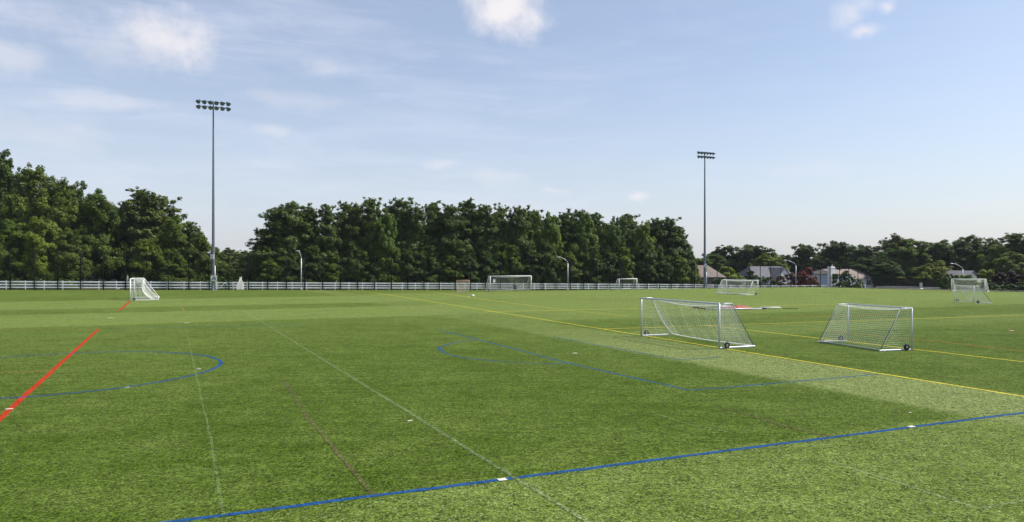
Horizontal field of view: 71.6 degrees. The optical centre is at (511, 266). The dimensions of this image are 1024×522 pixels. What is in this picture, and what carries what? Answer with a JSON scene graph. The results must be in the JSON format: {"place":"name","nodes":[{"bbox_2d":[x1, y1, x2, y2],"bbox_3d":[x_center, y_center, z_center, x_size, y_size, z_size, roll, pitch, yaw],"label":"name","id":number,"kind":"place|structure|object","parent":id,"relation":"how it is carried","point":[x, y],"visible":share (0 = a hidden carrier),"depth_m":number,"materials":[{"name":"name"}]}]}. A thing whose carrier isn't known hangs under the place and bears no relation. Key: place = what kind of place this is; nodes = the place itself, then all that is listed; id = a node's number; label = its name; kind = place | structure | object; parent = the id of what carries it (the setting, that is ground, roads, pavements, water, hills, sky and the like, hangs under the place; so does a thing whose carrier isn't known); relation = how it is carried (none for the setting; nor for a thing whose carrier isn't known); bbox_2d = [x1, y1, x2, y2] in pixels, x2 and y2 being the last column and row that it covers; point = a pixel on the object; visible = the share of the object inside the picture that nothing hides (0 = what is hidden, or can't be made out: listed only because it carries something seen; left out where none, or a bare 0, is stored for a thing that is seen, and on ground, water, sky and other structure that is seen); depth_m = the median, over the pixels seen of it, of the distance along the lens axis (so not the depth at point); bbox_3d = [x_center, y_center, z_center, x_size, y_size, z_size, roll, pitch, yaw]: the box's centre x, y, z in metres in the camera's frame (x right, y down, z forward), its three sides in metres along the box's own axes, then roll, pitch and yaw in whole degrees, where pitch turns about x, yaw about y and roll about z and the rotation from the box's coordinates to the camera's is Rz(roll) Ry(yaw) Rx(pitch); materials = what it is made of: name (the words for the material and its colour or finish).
{"place":"outdoors","nodes":[
{"label":"outdoors","id":0,"kind":"place"},
{"bbox_2d":[196,99,230,289],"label":"light tower","id":1,"kind":"structure","parent":0,"point":[212,255],"depth_m":116.84,"materials":[{"name":"metal"}]},
{"bbox_2d":[0,280,1023,521],"bbox_3d":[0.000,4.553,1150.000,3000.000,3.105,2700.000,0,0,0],"label":"ground","id":2,"kind":"structure","parent":0,"point":[139,453],"depth_m":19.41,"materials":[{"name":"green plant"}]},
{"bbox_2d":[0,149,28,221],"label":"leafy tree","id":3,"kind":"object","parent":2,"relation":"on","point":[8,178],"visible":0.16,"depth_m":130.34,"materials":[{"name":"green plant"}]},
{"bbox_2d":[0,219,33,283],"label":"leafy tree","id":4,"kind":"object","parent":2,"relation":"on","point":[12,235],"visible":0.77,"depth_m":113.22,"materials":[{"name":"green plant"}]},
{"bbox_2d":[0,162,49,278],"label":"leafy tree","id":5,"kind":"object","parent":2,"relation":"on","point":[16,198],"visible":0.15,"depth_m":125.04,"materials":[{"name":"green plant"}]},
{"bbox_2d":[15,215,63,286],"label":"leafy tree","id":6,"kind":"object","parent":2,"relation":"on","point":[44,230],"visible":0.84,"depth_m":114.26,"materials":[{"name":"green plant"}]},
{"bbox_2d":[0,329,99,421],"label":"field line","id":7,"kind":"object","parent":2,"relation":"on","point":[6,412],"visible":1,"depth_m":23.39,"materials":[{"name":"red paint"}]},
{"bbox_2d":[25,175,85,285],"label":"leafy tree","id":8,"kind":"object","parent":2,"relation":"on","point":[54,209],"visible":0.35,"depth_m":122.72,"materials":[{"name":"green plant"}]},
{"bbox_2d":[49,228,93,280],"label":"leafy tree","id":9,"kind":"object","parent":2,"relation":"on","point":[71,238],"visible":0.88,"depth_m":116.66,"materials":[{"name":"green plant"}]},
{"bbox_2d":[65,180,101,277],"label":"leafy tree","id":10,"kind":"object","parent":2,"relation":"on","point":[77,197],"visible":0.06,"depth_m":132.93,"materials":[{"name":"green plant"}]},
{"bbox_2d":[69,188,128,286],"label":"leafy tree","id":11,"kind":"object","parent":2,"relation":"on","point":[95,207],"visible":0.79,"depth_m":125.55,"materials":[{"name":"green plant"}]},
{"bbox_2d":[0,351,222,398],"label":"field line","id":12,"kind":"object","parent":2,"relation":"on","point":[220,363],"visible":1,"depth_m":25.83,"materials":[{"name":"blue paint"}]},
{"bbox_2d":[99,203,136,285],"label":"leafy tree","id":13,"kind":"object","parent":2,"relation":"on","point":[118,273],"visible":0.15,"depth_m":135.73,"materials":[{"name":"green plant"}]},
{"bbox_2d":[104,186,168,274],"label":"leafy tree","id":14,"kind":"object","parent":2,"relation":"on","point":[133,229],"visible":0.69,"depth_m":131.97,"materials":[{"name":"leaves"},{"name":"bark"}]},
{"bbox_2d":[130,278,158,300],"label":"soccer goal","id":15,"kind":"object","parent":2,"relation":"on","point":[143,286],"visible":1,"depth_m":80.86,"materials":[{"name":"white paint"}]},
{"bbox_2d":[128,237,166,278],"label":"leafy tree","id":16,"kind":"object","parent":2,"relation":"on","point":[151,249],"visible":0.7,"depth_m":121.64,"materials":[{"name":"green plant"}]},
{"bbox_2d":[137,195,188,242],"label":"tree","id":17,"kind":"object","parent":2,"relation":"on","point":[168,211],"visible":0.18,"depth_m":137.22,"materials":[{"name":"green plant"}]},
{"bbox_2d":[155,248,191,286],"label":"leafy tree","id":18,"kind":"object","parent":2,"relation":"on","point":[163,271],"visible":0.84,"depth_m":120.20,"materials":[{"name":"green plant"}]},
{"bbox_2d":[157,214,193,267],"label":"leafy tree","id":19,"kind":"object","parent":2,"relation":"on","point":[172,229],"visible":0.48,"depth_m":129.50,"materials":[{"name":"green plant"}]},
{"bbox_2d":[180,231,218,278],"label":"leafy tree","id":20,"kind":"object","parent":2,"relation":"on","point":[202,246],"visible":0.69,"depth_m":126.75,"materials":[{"name":"green plant"}]},
{"bbox_2d":[186,328,224,514],"bbox_3d":[-12.389,3.824,27.672,0.121,0.001,37.054,0,0,-25],"label":"field line","id":21,"kind":"object","parent":2,"relation":"on","point":[216,475],"visible":1,"depth_m":14.95,"materials":[{"name":"white paint"}]},
{"bbox_2d":[236,226,290,276],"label":"pine tree","id":22,"kind":"object","parent":2,"relation":"on","point":[258,247],"visible":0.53,"depth_m":128.52,"materials":[{"name":"green plant"}]},
{"bbox_2d":[250,248,284,283],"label":"leafy tree","id":23,"kind":"object","parent":2,"relation":"on","point":[273,276],"visible":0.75,"depth_m":126.42,"materials":[{"name":"green plant"}]},
{"bbox_2d":[257,206,297,258],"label":"tree","id":24,"kind":"object","parent":2,"relation":"on","point":[271,212],"visible":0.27,"depth_m":131.10,"materials":[{"name":"green plant"}]},
{"bbox_2d":[276,252,300,284],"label":"leafy tree","id":25,"kind":"object","parent":2,"relation":"on","point":[294,265],"visible":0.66,"depth_m":127.76,"materials":[{"name":"green plant"}]},
{"bbox_2d":[268,200,318,286],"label":"pine tree","id":26,"kind":"object","parent":2,"relation":"on","point":[296,223],"visible":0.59,"depth_m":131.12,"materials":[{"name":"green plant"}]},
{"bbox_2d":[293,206,322,260],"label":"leafy tree","id":27,"kind":"object","parent":2,"relation":"on","point":[309,210],"visible":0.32,"depth_m":134.17,"materials":[{"name":"green plant"}]},
{"bbox_2d":[295,245,327,288],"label":"leafy tree","id":28,"kind":"object","parent":2,"relation":"on","point":[313,262],"visible":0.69,"depth_m":129.71,"materials":[{"name":"green plant"}]},
{"bbox_2d":[310,204,346,288],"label":"pine tree","id":29,"kind":"object","parent":2,"relation":"on","point":[328,240],"visible":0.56,"depth_m":133.63,"materials":[{"name":"green plant"}]},
{"bbox_2d":[284,381,375,494],"bbox_3d":[-4.993,3.823,17.715,0.220,0.001,12.795,0,0,-24],"label":"field line","id":30,"kind":"object","parent":2,"relation":"on","point":[350,467],"visible":1,"depth_m":14.98,"materials":[{"name":"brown paint"}]},
{"bbox_2d":[319,253,348,281],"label":"leafy tree","id":31,"kind":"object","parent":2,"relation":"on","point":[331,275],"visible":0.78,"depth_m":130.99,"materials":[{"name":"green plant"}]},
{"bbox_2d":[334,200,365,255],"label":"pine tree","id":32,"kind":"object","parent":2,"relation":"on","point":[350,234],"visible":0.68,"depth_m":136.82,"materials":[{"name":"green plant"}]},
{"bbox_2d":[341,243,370,284],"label":"leafy tree","id":33,"kind":"object","parent":2,"relation":"on","point":[355,250],"visible":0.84,"depth_m":132.50,"materials":[{"name":"green plant"}]},
{"bbox_2d":[359,252,381,288],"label":"leafy tree","id":34,"kind":"object","parent":2,"relation":"on","point":[370,265],"visible":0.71,"depth_m":133.92,"materials":[{"name":"green plant"}]},
{"bbox_2d":[355,196,386,266],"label":"tree","id":35,"kind":"object","parent":2,"relation":"on","point":[368,239],"visible":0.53,"depth_m":137.61,"materials":[{"name":"green plant"}]},
{"bbox_2d":[369,208,400,272],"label":"leafy tree","id":36,"kind":"object","parent":2,"relation":"on","point":[388,224],"visible":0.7,"depth_m":135.80,"materials":[{"name":"green plant"}]},
{"bbox_2d":[374,243,404,284],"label":"leafy tree","id":37,"kind":"object","parent":2,"relation":"on","point":[387,277],"visible":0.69,"depth_m":135.19,"materials":[{"name":"green plant"}]},
{"bbox_2d":[381,197,419,256],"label":"tree","id":38,"kind":"object","parent":2,"relation":"on","point":[401,214],"visible":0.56,"depth_m":141.55,"materials":[{"name":"green plant"}]},
{"bbox_2d":[393,248,423,284],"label":"leafy tree","id":39,"kind":"object","parent":2,"relation":"on","point":[410,254],"visible":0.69,"depth_m":136.76,"materials":[{"name":"green plant"}]},
{"bbox_2d":[241,309,590,521],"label":"field line","id":40,"kind":"object","parent":2,"relation":"on","point":[575,514],"visible":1,"depth_m":14.90,"materials":[{"name":"white paint"}]},
{"bbox_2d":[395,202,438,258],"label":"tree","id":41,"kind":"object","parent":2,"relation":"on","point":[416,228],"visible":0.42,"depth_m":141.12,"materials":[{"name":"green plant"}]},
{"bbox_2d":[409,243,442,284],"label":"leafy tree","id":42,"kind":"object","parent":2,"relation":"on","point":[425,255],"visible":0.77,"depth_m":138.24,"materials":[{"name":"green plant"}]},
{"bbox_2d":[0,281,865,289],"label":"rail fence","id":43,"kind":"object","parent":2,"relation":"on","point":[362,285],"visible":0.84,"depth_m":127.54,"materials":[{"name":"white plastic"}]},
{"bbox_2d":[0,249,866,289],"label":"chain link fence","id":44,"kind":"object","parent":2,"relation":"on","point":[391,273],"visible":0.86,"depth_m":126.68,"materials":[{"name":"black metal"}]},
{"bbox_2d":[419,200,456,262],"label":"tree","id":45,"kind":"object","parent":2,"relation":"on","point":[432,211],"visible":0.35,"depth_m":144.14,"materials":[{"name":"green plant"}]},
{"bbox_2d":[435,253,463,284],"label":"leafy tree","id":46,"kind":"object","parent":2,"relation":"on","point":[450,266],"visible":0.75,"depth_m":140.15,"materials":[{"name":"green plant"}]},
{"bbox_2d":[432,202,472,269],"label":"pine tree","id":47,"kind":"object","parent":2,"relation":"on","point":[451,225],"visible":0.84,"depth_m":142.30,"materials":[{"name":"green plant"}]},
{"bbox_2d":[456,246,480,286],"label":"leafy tree","id":48,"kind":"object","parent":2,"relation":"on","point":[467,255],"visible":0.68,"depth_m":141.26,"materials":[{"name":"green plant"}]},
{"bbox_2d":[455,197,487,252],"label":"pine tree","id":49,"kind":"object","parent":2,"relation":"on","point":[469,213],"visible":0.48,"depth_m":147.01,"materials":[{"name":"green plant"}]},
{"bbox_2d":[472,203,501,264],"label":"pine tree","id":50,"kind":"object","parent":2,"relation":"on","point":[486,241],"visible":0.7,"depth_m":146.81,"materials":[{"name":"green plant"}]},
{"bbox_2d":[476,251,502,282],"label":"leafy tree","id":51,"kind":"object","parent":2,"relation":"on","point":[493,268],"visible":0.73,"depth_m":143.30,"materials":[{"name":"green plant"}]},
{"bbox_2d":[489,202,523,273],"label":"pine tree","id":52,"kind":"object","parent":2,"relation":"on","point":[502,234],"visible":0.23,"depth_m":148.99,"materials":[{"name":"green plant"}]},
{"bbox_2d":[0,271,1018,289],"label":"fence","id":53,"kind":"object","parent":2,"relation":"on","point":[225,279],"visible":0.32,"depth_m":127.14,"materials":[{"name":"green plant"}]},
{"bbox_2d":[496,243,524,287],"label":"leafy tree","id":54,"kind":"object","parent":2,"relation":"on","point":[506,253],"visible":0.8,"depth_m":145.12,"materials":[{"name":"green plant"}]},
{"bbox_2d":[503,205,536,265],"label":"pine tree","id":55,"kind":"object","parent":2,"relation":"on","point":[517,238],"visible":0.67,"depth_m":148.42,"materials":[{"name":"green plant"}]},
{"bbox_2d":[516,247,542,282],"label":"leafy tree","id":56,"kind":"object","parent":2,"relation":"on","point":[536,276],"visible":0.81,"depth_m":147.03,"materials":[{"name":"green plant"}]},
{"bbox_2d":[525,209,547,261],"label":"leafy tree","id":57,"kind":"object","parent":2,"relation":"on","point":[536,217],"visible":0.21,"depth_m":152.32,"materials":[{"name":"green plant"}]},
{"bbox_2d":[536,211,563,270],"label":"leafy tree","id":58,"kind":"object","parent":2,"relation":"on","point":[553,237],"visible":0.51,"depth_m":151.72,"materials":[{"name":"green plant"}]},
{"bbox_2d":[537,242,562,285],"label":"leafy tree","id":59,"kind":"object","parent":2,"relation":"on","point":[548,268],"visible":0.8,"depth_m":148.12,"materials":[{"name":"green plant"}]},
{"bbox_2d":[555,211,583,261],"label":"pine tree","id":60,"kind":"object","parent":2,"relation":"on","point":[566,232],"visible":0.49,"depth_m":156.35,"materials":[{"name":"green plant"}]},
{"bbox_2d":[556,251,584,285],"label":"leafy tree","id":61,"kind":"object","parent":2,"relation":"on","point":[574,273],"visible":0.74,"depth_m":150.58,"materials":[{"name":"green plant"}]},
{"bbox_2d":[567,212,599,287],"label":"leafy tree","id":62,"kind":"object","parent":2,"relation":"on","point":[587,229],"visible":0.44,"depth_m":155.53,"materials":[{"name":"green plant"}]},
{"bbox_2d":[575,245,605,283],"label":"leafy tree","id":63,"kind":"object","parent":2,"relation":"on","point":[588,256],"visible":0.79,"depth_m":152.52,"materials":[{"name":"green plant"}]},
{"bbox_2d":[161,412,1023,521],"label":"field line","id":64,"kind":"object","parent":2,"relation":"on","point":[382,494],"visible":1,"depth_m":13.11,"materials":[{"name":"blue paint"}]},
{"bbox_2d":[585,212,610,257],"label":"pine tree","id":65,"kind":"object","parent":2,"relation":"on","point":[596,217],"visible":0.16,"depth_m":160.48,"materials":[{"name":"green plant"}]},
{"bbox_2d":[597,250,621,283],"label":"leafy tree","id":66,"kind":"object","parent":2,"relation":"on","point":[606,258],"visible":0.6,"depth_m":154.29,"materials":[{"name":"green plant"}]},
{"bbox_2d":[598,220,625,273],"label":"leafy tree","id":67,"kind":"object","parent":2,"relation":"on","point":[613,233],"visible":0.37,"depth_m":158.55,"materials":[{"name":"green plant"}]},
{"bbox_2d":[613,247,639,285],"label":"leafy tree","id":68,"kind":"object","parent":2,"relation":"on","point":[625,257],"visible":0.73,"depth_m":155.83,"materials":[{"name":"green plant"}]},
{"bbox_2d":[616,217,636,261],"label":"pine tree","id":69,"kind":"object","parent":2,"relation":"on","point":[626,231],"visible":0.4,"depth_m":162.78,"materials":[{"name":"green plant"}]},
{"bbox_2d":[630,220,656,287],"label":"leafy tree","id":70,"kind":"object","parent":2,"relation":"on","point":[640,235],"visible":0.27,"depth_m":160.98,"materials":[{"name":"green plant"}]},
{"bbox_2d":[633,240,660,285],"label":"leafy tree","id":71,"kind":"object","parent":2,"relation":"on","point":[650,257],"visible":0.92,"depth_m":157.99,"materials":[{"name":"green plant"}]},
{"bbox_2d":[637,216,672,258],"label":"pine tree","id":72,"kind":"object","parent":2,"relation":"on","point":[656,232],"visible":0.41,"depth_m":164.87,"materials":[{"name":"green plant"}]},
{"bbox_2d":[649,248,673,283],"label":"leafy tree","id":73,"kind":"object","parent":2,"relation":"on","point":[665,269],"visible":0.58,"depth_m":159.12,"materials":[{"name":"green plant"}]},
{"bbox_2d":[654,217,692,264],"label":"pine tree","id":74,"kind":"object","parent":2,"relation":"on","point":[673,238],"visible":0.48,"depth_m":165.31,"materials":[{"name":"green plant"}]},
{"bbox_2d":[667,253,690,285],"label":"leafy tree","id":75,"kind":"object","parent":2,"relation":"on","point":[678,272],"visible":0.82,"depth_m":161.15,"materials":[{"name":"green plant"}]},
{"bbox_2d":[641,297,754,348],"bbox_3d":[9.302,2.758,36.328,2.142,2.128,6.726,0,0,-23],"label":"soccer goal","id":76,"kind":"object","parent":2,"relation":"on","point":[726,344],"visible":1,"depth_m":35.45,"materials":[{"name":"metal"}]},
{"bbox_2d":[697,265,726,287],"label":"house","id":77,"kind":"structure","parent":2,"relation":"on","point":[717,275],"depth_m":173.91,"materials":[{"name":"beige brick"}]},
{"bbox_2d":[696,253,729,272],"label":"leafy tree","id":78,"kind":"object","parent":2,"relation":"on","point":[714,265],"visible":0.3,"depth_m":233.05,"materials":[{"name":"green plant"}]},
{"bbox_2d":[708,244,747,280],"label":"leafy tree","id":79,"kind":"object","parent":2,"relation":"on","point":[727,260],"visible":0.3,"depth_m":237.37,"materials":[{"name":"green plant"}]},
{"bbox_2d":[726,244,777,262],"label":"leafy tree","id":80,"kind":"object","parent":2,"relation":"on","point":[750,253],"visible":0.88,"depth_m":234.95,"materials":[{"name":"green plant"}]},
{"bbox_2d":[735,266,794,286],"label":"house","id":81,"kind":"structure","parent":2,"relation":"on","point":[765,270],"depth_m":201.05,"materials":[{"name":"white"}]},
{"bbox_2d":[791,243,818,280],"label":"leafy tree","id":82,"kind":"object","parent":2,"relation":"on","point":[804,252],"visible":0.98,"depth_m":236.91,"materials":[{"name":"green plant"}]},
{"bbox_2d":[800,254,833,276],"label":"leafy tree","id":83,"kind":"object","parent":2,"relation":"on","point":[818,260],"visible":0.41,"depth_m":234.00,"materials":[{"name":"green plant"}]},
{"bbox_2d":[806,265,851,286],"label":"house","id":84,"kind":"structure","parent":2,"relation":"on","point":[827,272],"depth_m":192.84,"materials":[{"name":"white"}]},
{"bbox_2d":[816,240,855,261],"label":"leafy tree","id":85,"kind":"object","parent":2,"relation":"on","point":[836,251],"visible":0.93,"depth_m":235.02,"materials":[{"name":"green plant"}]},
{"bbox_2d":[847,244,878,261],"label":"umbrella pine","id":86,"kind":"object","parent":2,"relation":"on","point":[864,251],"visible":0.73,"depth_m":229.31,"materials":[{"name":"green plant"}]},
{"bbox_2d":[818,303,912,350],"bbox_3d":[16.876,2.853,34.130,1.887,1.939,4.196,0,0,-17],"label":"soccer goal","id":87,"kind":"object","parent":2,"relation":"on","point":[840,338],"visible":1,"depth_m":33.85,"materials":[{"name":"metal"}]},
{"bbox_2d":[864,259,904,284],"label":"leafy tree","id":88,"kind":"object","parent":2,"relation":"on","point":[888,269],"visible":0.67,"depth_m":197.90,"materials":[{"name":"green plant"}]},
{"bbox_2d":[872,233,914,282],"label":"leafy tree","id":89,"kind":"object","parent":2,"relation":"on","point":[895,241],"visible":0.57,"depth_m":213.42,"materials":[{"name":"green plant"}]},
{"bbox_2d":[874,248,913,278],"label":"leafy tree","id":90,"kind":"object","parent":2,"relation":"on","point":[890,253],"visible":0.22,"depth_m":207.96,"materials":[{"name":"green plant"}]},
{"bbox_2d":[889,239,936,279],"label":"leafy tree","id":91,"kind":"object","parent":2,"relation":"on","point":[912,253],"visible":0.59,"depth_m":205.86,"materials":[{"name":"green plant"}]},
{"bbox_2d":[829,460,1023,508],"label":"field line","id":92,"kind":"object","parent":2,"relation":"on","point":[996,505],"visible":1,"depth_m":11.82,"materials":[{"name":"white paint"}]},
{"bbox_2d":[911,263,947,286],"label":"leafy tree","id":93,"kind":"object","parent":2,"relation":"on","point":[937,274],"visible":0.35,"depth_m":171.37,"materials":[{"name":"green plant"}]},
{"bbox_2d":[921,239,958,270],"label":"leafy tree","id":94,"kind":"object","parent":2,"relation":"on","point":[942,250],"visible":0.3,"depth_m":205.47,"materials":[{"name":"green plant"}]},
{"bbox_2d":[873,278,1023,288],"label":"windscreen fence","id":95,"kind":"object","parent":2,"relation":"on","point":[881,282],"visible":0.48,"depth_m":154.48,"materials":[{"name":"grey fabric"}]},
{"bbox_2d":[939,243,979,273],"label":"leafy tree","id":96,"kind":"object","parent":2,"relation":"on","point":[959,259],"visible":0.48,"depth_m":201.62,"materials":[{"name":"green plant"}]},
{"bbox_2d":[951,234,993,255],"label":"leafy tree","id":97,"kind":"object","parent":2,"relation":"on","point":[974,244],"visible":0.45,"depth_m":204.11,"materials":[{"name":"green plant"}]},
{"bbox_2d":[976,244,1017,281],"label":"leafy tree","id":98,"kind":"object","parent":2,"relation":"on","point":[997,252],"visible":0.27,"depth_m":185.89,"materials":[{"name":"green plant"}]},
{"bbox_2d":[980,270,1023,290],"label":"purple leaved tree","id":99,"kind":"object","parent":2,"relation":"on","point":[1012,277],"visible":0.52,"depth_m":131.31,"materials":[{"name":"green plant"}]},
{"bbox_2d":[990,252,1023,285],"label":"leafy tree","id":100,"kind":"object","parent":2,"relation":"on","point":[1016,263],"visible":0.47,"depth_m":176.65,"materials":[{"name":"green plant"}]},
{"bbox_2d":[993,233,1023,256],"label":"pine tree","id":101,"kind":"object","parent":2,"relation":"on","point":[1014,240],"visible":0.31,"depth_m":186.85,"materials":[{"name":"green plant"}]},
{"bbox_2d":[0,0,1023,258],"label":"sky","id":102,"kind":"structure","parent":0,"point":[855,122],"materials":[{"name":"blue"}]},
{"bbox_2d":[697,151,715,287],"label":"light tower","id":103,"kind":"structure","parent":0,"point":[705,264],"depth_m":148.82,"materials":[{"name":"metal"}]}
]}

